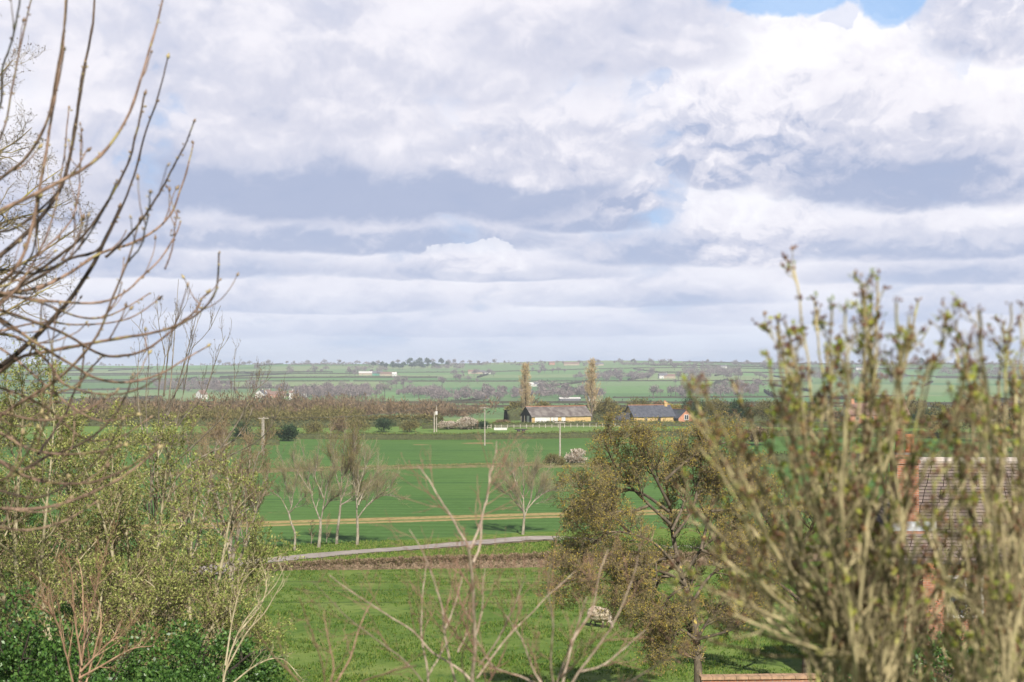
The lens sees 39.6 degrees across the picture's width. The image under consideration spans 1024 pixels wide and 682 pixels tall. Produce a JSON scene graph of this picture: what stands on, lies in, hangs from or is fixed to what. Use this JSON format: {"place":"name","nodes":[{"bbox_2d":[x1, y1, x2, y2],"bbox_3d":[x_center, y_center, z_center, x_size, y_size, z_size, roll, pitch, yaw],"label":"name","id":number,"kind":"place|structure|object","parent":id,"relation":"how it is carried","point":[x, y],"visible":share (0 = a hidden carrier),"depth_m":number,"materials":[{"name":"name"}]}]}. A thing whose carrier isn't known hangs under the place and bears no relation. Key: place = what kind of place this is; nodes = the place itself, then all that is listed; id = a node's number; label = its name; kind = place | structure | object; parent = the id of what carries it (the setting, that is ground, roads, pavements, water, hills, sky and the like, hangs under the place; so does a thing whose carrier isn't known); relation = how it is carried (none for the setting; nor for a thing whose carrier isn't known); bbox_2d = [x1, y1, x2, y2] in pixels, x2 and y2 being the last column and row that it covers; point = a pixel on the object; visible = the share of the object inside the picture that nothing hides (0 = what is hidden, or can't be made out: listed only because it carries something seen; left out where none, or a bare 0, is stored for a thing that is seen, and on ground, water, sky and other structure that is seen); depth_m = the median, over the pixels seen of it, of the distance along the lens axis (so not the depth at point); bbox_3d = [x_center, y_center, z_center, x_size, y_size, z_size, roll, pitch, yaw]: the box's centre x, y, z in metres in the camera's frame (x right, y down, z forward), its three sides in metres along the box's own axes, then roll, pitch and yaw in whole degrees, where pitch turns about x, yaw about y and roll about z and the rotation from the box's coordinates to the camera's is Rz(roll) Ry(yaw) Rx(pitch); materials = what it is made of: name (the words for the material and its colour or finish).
{"place":"outdoors","nodes":[
{"label":"outdoors","id":0,"kind":"place"},
{"bbox_2d":[195,539,649,563],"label":"grass","id":1,"kind":"structure","parent":0,"point":[366,544],"depth_m":116.05,"materials":[{"name":"plant"}]},
{"bbox_2d":[0,419,1017,681],"bbox_3d":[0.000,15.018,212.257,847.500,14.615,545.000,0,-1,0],"label":"ground","id":2,"kind":"structure","parent":0,"point":[456,489],"depth_m":136.53,"materials":[{"name":"plant"}]},
{"bbox_2d":[0,499,80,681],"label":"evergreen shrub","id":3,"kind":"object","parent":2,"relation":"on","point":[40,515],"visible":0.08,"depth_m":43.74,"materials":[{"name":"green plant"}]},
{"bbox_2d":[0,36,99,350],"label":"bare tree","id":4,"kind":"object","parent":2,"relation":"on","point":[13,220],"visible":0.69,"depth_m":24.12,"materials":[{"name":"plant"}]},
{"bbox_2d":[0,334,111,662],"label":"sallow tree","id":5,"kind":"object","parent":2,"relation":"on","point":[16,515],"visible":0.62,"depth_m":31.76,"materials":[{"name":"green plant"}]},
{"bbox_2d":[0,581,117,681],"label":"evergreen shrub","id":6,"kind":"object","parent":2,"relation":"on","point":[56,669],"visible":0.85,"depth_m":23.69,"materials":[{"name":"green plant"}]},
{"bbox_2d":[0,356,154,638],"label":"sallow tree","id":7,"kind":"object","parent":2,"relation":"on","point":[60,409],"visible":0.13,"depth_m":40.30,"materials":[{"name":"green plant"}]},
{"bbox_2d":[18,518,161,681],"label":"twiggy shrub","id":8,"kind":"object","parent":2,"relation":"on","point":[81,651],"visible":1,"depth_m":18.90,"materials":[{"name":"brown plant"}]},
{"bbox_2d":[18,635,168,681],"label":"evergreen shrub","id":9,"kind":"object","parent":2,"relation":"on","point":[132,664],"visible":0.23,"depth_m":28.86,"materials":[{"name":"green plant"}]},
{"bbox_2d":[29,404,170,677],"bbox_3d":[-9.781,5.937,33.313,3.293,8.937,3.307,1,-1,-34],"label":"sallow tree","id":10,"kind":"object","parent":2,"relation":"on","point":[105,516],"visible":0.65,"depth_m":33.29,"materials":[{"name":"green plant"}]},
{"bbox_2d":[0,532,212,679],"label":"sallow tree","id":11,"kind":"object","parent":2,"relation":"on","point":[104,592],"visible":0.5,"depth_m":30.03,"materials":[{"name":"green plant"}]},
{"bbox_2d":[0,0,238,531],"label":"walnut tree","id":12,"kind":"object","parent":2,"relation":"on","point":[9,361],"visible":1,"depth_m":9.04,"materials":[{"name":"brown plant"}]},
{"bbox_2d":[0,547,267,677],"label":"evergreen shrub","id":13,"kind":"object","parent":2,"relation":"on","point":[63,608],"visible":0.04,"depth_m":37.77,"materials":[{"name":"green plant"}]},
{"bbox_2d":[0,436,279,446],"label":"hedge","id":14,"kind":"object","parent":2,"relation":"on","point":[239,440],"visible":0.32,"depth_m":298.37,"materials":[{"name":"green plant"}]},
{"bbox_2d":[75,397,213,663],"bbox_3d":[-9.056,6.027,35.215,3.396,9.296,3.464,0,-1,-13],"label":"sallow tree","id":15,"kind":"object","parent":2,"relation":"on","point":[135,529],"visible":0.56,"depth_m":35.15,"materials":[{"name":"green plant"}]},
{"bbox_2d":[70,617,288,681],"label":"evergreen shrub","id":16,"kind":"object","parent":2,"relation":"on","point":[197,667],"visible":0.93,"depth_m":26.84,"materials":[{"name":"green plant"}]},
{"bbox_2d":[0,401,366,418],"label":"scrub","id":17,"kind":"object","parent":2,"relation":"on","point":[315,411],"visible":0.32,"depth_m":410.64,"materials":[{"name":"plant"}]},
{"bbox_2d":[77,555,290,679],"bbox_3d":[-9.847,8.785,42.005,5.842,5.303,3.538,0,-1,-23],"label":"evergreen shrub","id":18,"kind":"object","parent":2,"relation":"on","point":[191,600],"visible":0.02,"depth_m":41.65,"materials":[{"name":"green plant"}]},
{"bbox_2d":[142,411,239,610],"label":"bare tree","id":19,"kind":"object","parent":2,"relation":"on","point":[191,471],"visible":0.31,"depth_m":65.75,"materials":[{"name":"brown plant"}]},
{"bbox_2d":[117,511,300,670],"bbox_3d":[-6.526,6.714,30.801,3.870,6.186,2.322,0,-1,0],"label":"sallow tree","id":20,"kind":"object","parent":2,"relation":"on","point":[219,623],"visible":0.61,"depth_m":30.49,"materials":[{"name":"green plant"}]},
{"bbox_2d":[130,279,287,654],"bbox_3d":[-7.906,4.629,37.064,4.261,12.498,1.468,0,-1,0],"label":"ash tree","id":21,"kind":"object","parent":2,"relation":"on","point":[170,399],"visible":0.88,"depth_m":36.99,"materials":[{"name":"brown plant"}]},
{"bbox_2d":[0,412,444,427],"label":"scrub hedge","id":22,"kind":"object","parent":2,"relation":"on","point":[289,420],"visible":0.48,"depth_m":383.75,"materials":[{"name":"plant"}]},
{"bbox_2d":[143,444,306,655],"bbox_3d":[-6.436,6.300,32.517,3.635,7.939,2.366,0,-1,0],"label":"sallow tree","id":23,"kind":"object","parent":2,"relation":"on","point":[210,540],"visible":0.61,"depth_m":32.49,"materials":[{"name":"green plant"}]},
{"bbox_2d":[188,410,280,631],"bbox_3d":[-11.887,7.942,60.303,3.541,10.173,5.216,0,-1,-22],"label":"bare tree","id":24,"kind":"object","parent":2,"relation":"on","point":[254,465],"visible":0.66,"depth_m":59.75,"materials":[{"name":"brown plant"}]},
{"bbox_2d":[229,421,256,438],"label":"scrub bush","id":25,"kind":"object","parent":2,"relation":"on","point":[240,425],"visible":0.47,"depth_m":310.94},
{"bbox_2d":[221,553,304,681],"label":"bare shrub","id":26,"kind":"object","parent":2,"relation":"on","point":[258,606],"visible":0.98,"depth_m":21.91,"materials":[{"name":"beige plant"}]},
{"bbox_2d":[256,417,282,438],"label":"scrub bush","id":27,"kind":"object","parent":2,"relation":"on","point":[267,425],"visible":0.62,"depth_m":318.26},
{"bbox_2d":[276,424,299,440],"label":"holly bush","id":28,"kind":"object","parent":2,"relation":"on","point":[289,432],"visible":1,"depth_m":319.17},
{"bbox_2d":[257,444,328,550],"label":"roadside tree","id":29,"kind":"object","parent":2,"relation":"on","point":[286,489],"visible":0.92,"depth_m":115.43,"materials":[{"name":"plant"}]},
{"bbox_2d":[300,420,325,433],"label":"scrub bush","id":30,"kind":"object","parent":2,"relation":"on","point":[312,429],"visible":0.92,"depth_m":338.17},
{"bbox_2d":[273,427,361,547],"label":"roadside tree","id":31,"kind":"object","parent":2,"relation":"on","point":[315,464],"visible":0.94,"depth_m":119.45,"materials":[{"name":"plant"}]},
{"bbox_2d":[235,576,424,681],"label":"bare sapling","id":32,"kind":"object","parent":2,"relation":"on","point":[351,652],"visible":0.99,"depth_m":8.17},
{"bbox_2d":[328,415,348,433],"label":"scrub bush","id":33,"kind":"object","parent":2,"relation":"on","point":[339,427],"visible":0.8,"depth_m":352.02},
{"bbox_2d":[319,408,373,544],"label":"roadside tree","id":34,"kind":"object","parent":2,"relation":"on","point":[349,450],"visible":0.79,"depth_m":123.61,"materials":[{"name":"brown plant"}]},
{"bbox_2d":[21,461,686,481],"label":"grass bank","id":35,"kind":"structure","parent":2,"relation":"on","point":[455,465],"depth_m":233.51,"materials":[{"name":"plant"}]},
{"bbox_2d":[343,417,370,431],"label":"scrub bush","id":36,"kind":"object","parent":2,"relation":"on","point":[362,424],"visible":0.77,"depth_m":358.84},
{"bbox_2d":[338,431,411,544],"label":"roadside tree","id":37,"kind":"object","parent":2,"relation":"on","point":[378,484],"visible":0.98,"depth_m":122.91,"materials":[{"name":"plant"}]},
{"bbox_2d":[372,418,396,431],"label":"scrub bush","id":38,"kind":"object","parent":2,"relation":"on","point":[383,423],"visible":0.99,"depth_m":364.63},
{"bbox_2d":[398,419,419,431],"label":"scrub bush","id":39,"kind":"object","parent":2,"relation":"on","point":[411,425],"visible":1,"depth_m":365.05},
{"bbox_2d":[180,536,707,574],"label":"road edge","id":40,"kind":"object","parent":2,"relation":"on","point":[427,548],"visible":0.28,"depth_m":119.49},
{"bbox_2d":[294,413,608,681],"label":"bare sapling","id":41,"kind":"object","parent":2,"relation":"on","point":[471,570],"visible":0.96,"depth_m":9.04,"materials":[{"name":"brown plant"}]},
{"bbox_2d":[453,416,478,428],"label":"blackthorn bush","id":42,"kind":"object","parent":2,"relation":"on","point":[467,422],"visible":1,"depth_m":374.01,"materials":[{"name":"white plant"}]},
{"bbox_2d":[518,363,534,408],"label":"poplar tree","id":43,"kind":"object","parent":2,"relation":"on","point":[525,388],"visible":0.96,"depth_m":424.49,"materials":[{"name":"beige plant"}]},
{"bbox_2d":[490,438,569,534],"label":"roadside tree","id":44,"kind":"object","parent":2,"relation":"on","point":[544,483],"visible":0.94,"depth_m":133.98,"materials":[{"name":"plant"}]},
{"bbox_2d":[80,428,1017,439],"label":"field hedge","id":45,"kind":"object","parent":2,"relation":"on","point":[376,435],"visible":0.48,"depth_m":332.10,"materials":[{"name":"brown plant"}]},
{"bbox_2d":[254,547,848,570],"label":"roadside hedge","id":46,"kind":"object","parent":2,"relation":"on","point":[409,563],"visible":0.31,"depth_m":95.19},
{"bbox_2d":[543,453,565,464],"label":"blackthorn bush","id":47,"kind":"object","parent":2,"relation":"on","point":[548,459],"visible":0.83,"depth_m":239.98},
{"bbox_2d":[520,405,591,422],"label":"barn","id":48,"kind":"structure","parent":2,"relation":"on","point":[557,414],"depth_m":393.15,"materials":[{"name":"tile"}]},
{"bbox_2d":[451,523,700,681],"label":"bare sapling","id":49,"kind":"object","parent":2,"relation":"on","point":[565,673],"visible":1,"depth_m":8.02,"materials":[{"name":"brown plant"}]},
{"bbox_2d":[563,448,588,464],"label":"blackthorn bush","id":50,"kind":"object","parent":2,"relation":"on","point":[572,457],"visible":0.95,"depth_m":244.74,"materials":[{"name":"white plant"}]},
{"bbox_2d":[582,357,602,420],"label":"poplar tree","id":51,"kind":"object","parent":2,"relation":"on","point":[591,380],"visible":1,"depth_m":417.53,"materials":[{"name":"beige plant"}]},
{"bbox_2d":[587,606,612,627],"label":"sheep","id":52,"kind":"object","parent":2,"relation":"on","point":[595,618],"visible":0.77,"depth_m":65.51},
{"bbox_2d":[593,397,620,418],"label":"tree","id":53,"kind":"object","parent":2,"relation":"on","point":[601,407],"visible":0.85,"depth_m":418.27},
{"bbox_2d":[612,400,675,421],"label":"farmhouse","id":54,"kind":"object","parent":2,"relation":"on","point":[660,411],"visible":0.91,"depth_m":394.72,"materials":[{"name":"grey stone"}]},
{"bbox_2d":[633,535,683,551],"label":"verge bush","id":55,"kind":"object","parent":2,"relation":"on","point":[661,541],"visible":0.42,"depth_m":103.42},
{"bbox_2d":[531,405,792,681],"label":"apple tree","id":56,"kind":"object","parent":2,"relation":"on","point":[576,509],"visible":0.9,"depth_m":41.65,"materials":[{"name":"green plant"}]},
{"bbox_2d":[672,408,689,421],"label":"farm cottage","id":57,"kind":"structure","parent":2,"relation":"on","point":[682,416],"depth_m":395.15,"materials":[{"name":"grey stone"}]},
{"bbox_2d":[422,420,943,428],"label":"meadow hedge","id":58,"kind":"object","parent":2,"relation":"on","point":[523,424],"visible":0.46,"depth_m":380.72,"materials":[{"name":"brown plant"}]},
{"bbox_2d":[671,534,714,553],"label":"verge bush","id":59,"kind":"object","parent":2,"relation":"on","point":[695,542],"visible":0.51,"depth_m":103.65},
{"bbox_2d":[679,396,709,418],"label":"tree","id":60,"kind":"object","parent":2,"relation":"on","point":[685,401],"visible":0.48,"depth_m":411.26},
{"bbox_2d":[701,396,732,420],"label":"tree","id":61,"kind":"object","parent":2,"relation":"on","point":[720,406],"visible":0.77,"depth_m":406.95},
{"bbox_2d":[724,398,758,420],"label":"tree","id":62,"kind":"object","parent":2,"relation":"on","point":[736,406],"visible":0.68,"depth_m":404.16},
{"bbox_2d":[740,426,768,443],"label":"tree","id":63,"kind":"object","parent":2,"relation":"on","point":[759,429],"visible":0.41,"depth_m":298.04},
{"bbox_2d":[503,396,1019,421],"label":"tree belt","id":64,"kind":"object","parent":2,"relation":"on","point":[514,410],"visible":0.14,"depth_m":447.14,"materials":[{"name":"plant"}]},
{"bbox_2d":[751,398,779,421],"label":"tree","id":65,"kind":"object","parent":2,"relation":"on","point":[767,405],"visible":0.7,"depth_m":403.63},
{"bbox_2d":[699,673,850,681],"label":"garden wall","id":66,"kind":"structure","parent":2,"relation":"on","point":[789,677],"depth_m":35.81,"materials":[{"name":"stone"}]},
{"bbox_2d":[710,448,879,672],"bbox_3d":[9.791,8.264,50.121,5.913,9.316,4.083,-1,-1,36],"label":"apple tree","id":67,"kind":"object","parent":2,"relation":"on","point":[798,599],"visible":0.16,"depth_m":49.81,"materials":[{"name":"brown plant"}]},
{"bbox_2d":[661,245,984,681],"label":"budding shrub","id":68,"kind":"object","parent":2,"relation":"on","point":[852,630],"visible":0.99,"depth_m":5.01,"materials":[{"name":"brown plant"}]},
{"bbox_2d":[815,424,904,545],"bbox_3d":[14.423,8.734,58.034,4.393,10.962,2.348,0,-1,-13],"label":"bare tree","id":69,"kind":"object","parent":2,"relation":"on","point":[861,468],"visible":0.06,"depth_m":58.25,"materials":[{"name":"brown plant"}]},
{"bbox_2d":[841,399,909,422],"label":"brick house","id":70,"kind":"structure","parent":2,"relation":"on","point":[851,411],"depth_m":398.94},
{"bbox_2d":[731,447,1023,464],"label":"hedge","id":71,"kind":"object","parent":2,"relation":"on","point":[781,456],"visible":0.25,"depth_m":245.76,"materials":[{"name":"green plant"}]},
{"bbox_2d":[814,645,997,681],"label":"evergreen shrub","id":72,"kind":"object","parent":2,"relation":"on","point":[914,664],"visible":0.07,"depth_m":25.04,"materials":[{"name":"green plant"}]},
{"bbox_2d":[900,396,927,422],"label":"tree","id":73,"kind":"object","parent":2,"relation":"on","point":[913,402],"visible":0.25,"depth_m":412.75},
{"bbox_2d":[822,627,1023,681],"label":"evergreen shrub","id":74,"kind":"object","parent":2,"relation":"on","point":[940,658],"visible":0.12,"depth_m":26.83,"materials":[{"name":"green plant"}]},
{"bbox_2d":[831,488,1023,681],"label":"budding shrub","id":75,"kind":"object","parent":2,"relation":"on","point":[930,657],"visible":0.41,"depth_m":5.53,"materials":[{"name":"brown plant"}]},
{"bbox_2d":[848,428,1023,676],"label":"garden house","id":76,"kind":"structure","parent":2,"relation":"on","point":[923,492],"depth_m":48.25,"materials":[{"name":"orange brick"}]},
{"bbox_2d":[921,403,973,438],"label":"tree","id":77,"kind":"object","parent":2,"relation":"on","point":[936,417],"visible":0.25,"depth_m":329.37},
{"bbox_2d":[874,528,1023,671],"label":"bare shrub","id":78,"kind":"object","parent":2,"relation":"on","point":[964,609],"visible":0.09,"depth_m":29.88,"materials":[{"name":"brown plant"}]},
{"bbox_2d":[914,292,1023,681],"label":"budding shrub","id":79,"kind":"object","parent":2,"relation":"on","point":[998,599],"visible":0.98,"depth_m":4.82,"materials":[{"name":"brown plant"}]},
{"bbox_2d":[962,402,1018,441],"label":"tree","id":80,"kind":"object","parent":2,"relation":"on","point":[992,415],"visible":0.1,"depth_m":319.13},
{"bbox_2d":[193,536,825,573],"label":"road","id":81,"kind":"structure","parent":0,"point":[485,541],"depth_m":117.34,"materials":[{"name":"asphalt"}]},
{"bbox_2d":[0,361,1023,419],"bbox_3d":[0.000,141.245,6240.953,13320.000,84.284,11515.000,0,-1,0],"label":"hills","id":82,"kind":"structure","parent":0,"point":[938,387],"depth_m":2216.09,"materials":[{"name":"plant"}]},
{"bbox_2d":[0,386,317,391],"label":"field hedge","id":83,"kind":"object","parent":82,"relation":"on","point":[113,388],"visible":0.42,"depth_m":1868.57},
{"bbox_2d":[6,371,332,373],"bbox_3d":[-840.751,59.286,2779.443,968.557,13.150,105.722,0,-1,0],"label":"field hedge","id":84,"kind":"object","parent":82,"relation":"on","point":[188,372],"visible":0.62,"depth_m":2825.68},
{"bbox_2d":[0,380,349,382],"bbox_3d":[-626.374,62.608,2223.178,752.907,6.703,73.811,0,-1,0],"label":"field hedge","id":85,"kind":"object","parent":82,"relation":"on","point":[91,381],"visible":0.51,"depth_m":2209.70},
{"bbox_2d":[0,372,358,375],"bbox_3d":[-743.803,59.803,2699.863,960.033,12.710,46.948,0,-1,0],"label":"field hedge","id":86,"kind":"object","parent":82,"relation":"on","point":[196,374],"visible":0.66,"depth_m":2692.39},
{"bbox_2d":[150,376,232,391],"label":"copse","id":87,"kind":"object","parent":82,"relation":"on","point":[195,382],"visible":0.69,"depth_m":1859.96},
{"bbox_2d":[0,375,437,380],"bbox_3d":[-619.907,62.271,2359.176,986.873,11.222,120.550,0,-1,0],"label":"field hedge","id":88,"kind":"object","parent":82,"relation":"on","point":[429,376],"visible":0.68,"depth_m":2378.35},
{"bbox_2d":[1,385,541,417],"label":"woodland","id":89,"kind":"object","parent":82,"relation":"on","point":[368,405],"visible":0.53,"depth_m":545.03,"materials":[{"name":"plant"}]},
{"bbox_2d":[222,361,378,366],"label":"skyline copse","id":90,"kind":"object","parent":82,"relation":"on","point":[304,363],"visible":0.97,"depth_m":3381.69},
{"bbox_2d":[292,382,374,397],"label":"copse","id":91,"kind":"object","parent":82,"relation":"on","point":[351,391],"visible":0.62,"depth_m":1459.51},
{"bbox_2d":[395,383,442,394],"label":"copse","id":92,"kind":"object","parent":82,"relation":"on","point":[408,388],"visible":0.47,"depth_m":1551.62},
{"bbox_2d":[424,385,506,399],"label":"copse","id":93,"kind":"object","parent":82,"relation":"on","point":[444,393],"visible":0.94,"depth_m":1378.71,"materials":[{"name":"plant"}]},
{"bbox_2d":[508,385,606,396],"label":"copse","id":94,"kind":"object","parent":82,"relation":"on","point":[542,391],"visible":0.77,"depth_m":1480.64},
{"bbox_2d":[353,379,812,381],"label":"field hedge","id":95,"kind":"object","parent":82,"relation":"on","point":[561,380],"visible":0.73,"depth_m":2188.07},
{"bbox_2d":[345,367,820,372],"bbox_3d":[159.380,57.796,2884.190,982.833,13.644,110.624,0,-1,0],"label":"field hedge","id":96,"kind":"object","parent":82,"relation":"on","point":[584,369],"visible":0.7,"depth_m":2908.71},
{"bbox_2d":[577,368,649,378],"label":"copse","id":97,"kind":"object","parent":82,"relation":"on","point":[610,374],"visible":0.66,"depth_m":2309.66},
{"bbox_2d":[582,361,697,366],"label":"skyline copse","id":98,"kind":"object","parent":82,"relation":"on","point":[645,363],"visible":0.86,"depth_m":3101.92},
{"bbox_2d":[375,399,955,403],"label":"field hedge","id":99,"kind":"object","parent":82,"relation":"on","point":[585,402],"visible":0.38,"depth_m":1260.22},
{"bbox_2d":[682,364,741,376],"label":"copse","id":100,"kind":"object","parent":82,"relation":"on","point":[688,370],"visible":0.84,"depth_m":2543.15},
{"bbox_2d":[676,382,758,394],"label":"copse","id":101,"kind":"object","parent":82,"relation":"on","point":[753,389],"visible":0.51,"depth_m":1574.91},
{"bbox_2d":[613,394,900,397],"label":"field hedge","id":102,"kind":"object","parent":82,"relation":"on","point":[744,396],"visible":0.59,"depth_m":1491.08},
{"bbox_2d":[650,364,985,368],"bbox_3d":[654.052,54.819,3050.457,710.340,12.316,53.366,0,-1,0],"label":"field hedge","id":103,"kind":"object","parent":82,"relation":"on","point":[774,367],"visible":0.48,"depth_m":3039.22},
{"bbox_2d":[650,371,1019,376],"bbox_3d":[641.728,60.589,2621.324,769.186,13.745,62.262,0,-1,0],"label":"field hedge","id":104,"kind":"object","parent":82,"relation":"on","point":[833,373],"visible":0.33,"depth_m":2642.54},
{"bbox_2d":[799,365,908,382],"bbox_3d":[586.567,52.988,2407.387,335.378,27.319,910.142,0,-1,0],"label":"copse","id":105,"kind":"object","parent":82,"relation":"on","point":[818,373],"visible":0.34,"depth_m":2326.56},
{"bbox_2d":[811,361,1023,365],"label":"skyline copse","id":106,"kind":"object","parent":82,"relation":"on","point":[915,362],"visible":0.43,"depth_m":3258.46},
{"bbox_2d":[938,363,1019,376],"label":"copse","id":107,"kind":"object","parent":82,"relation":"on","point":[995,370],"visible":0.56,"depth_m":2724.96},
{"bbox_2d":[0,0,1023,365],"label":"sky","id":108,"kind":"structure","parent":0,"point":[386,181],"materials":[{"name":"white"}]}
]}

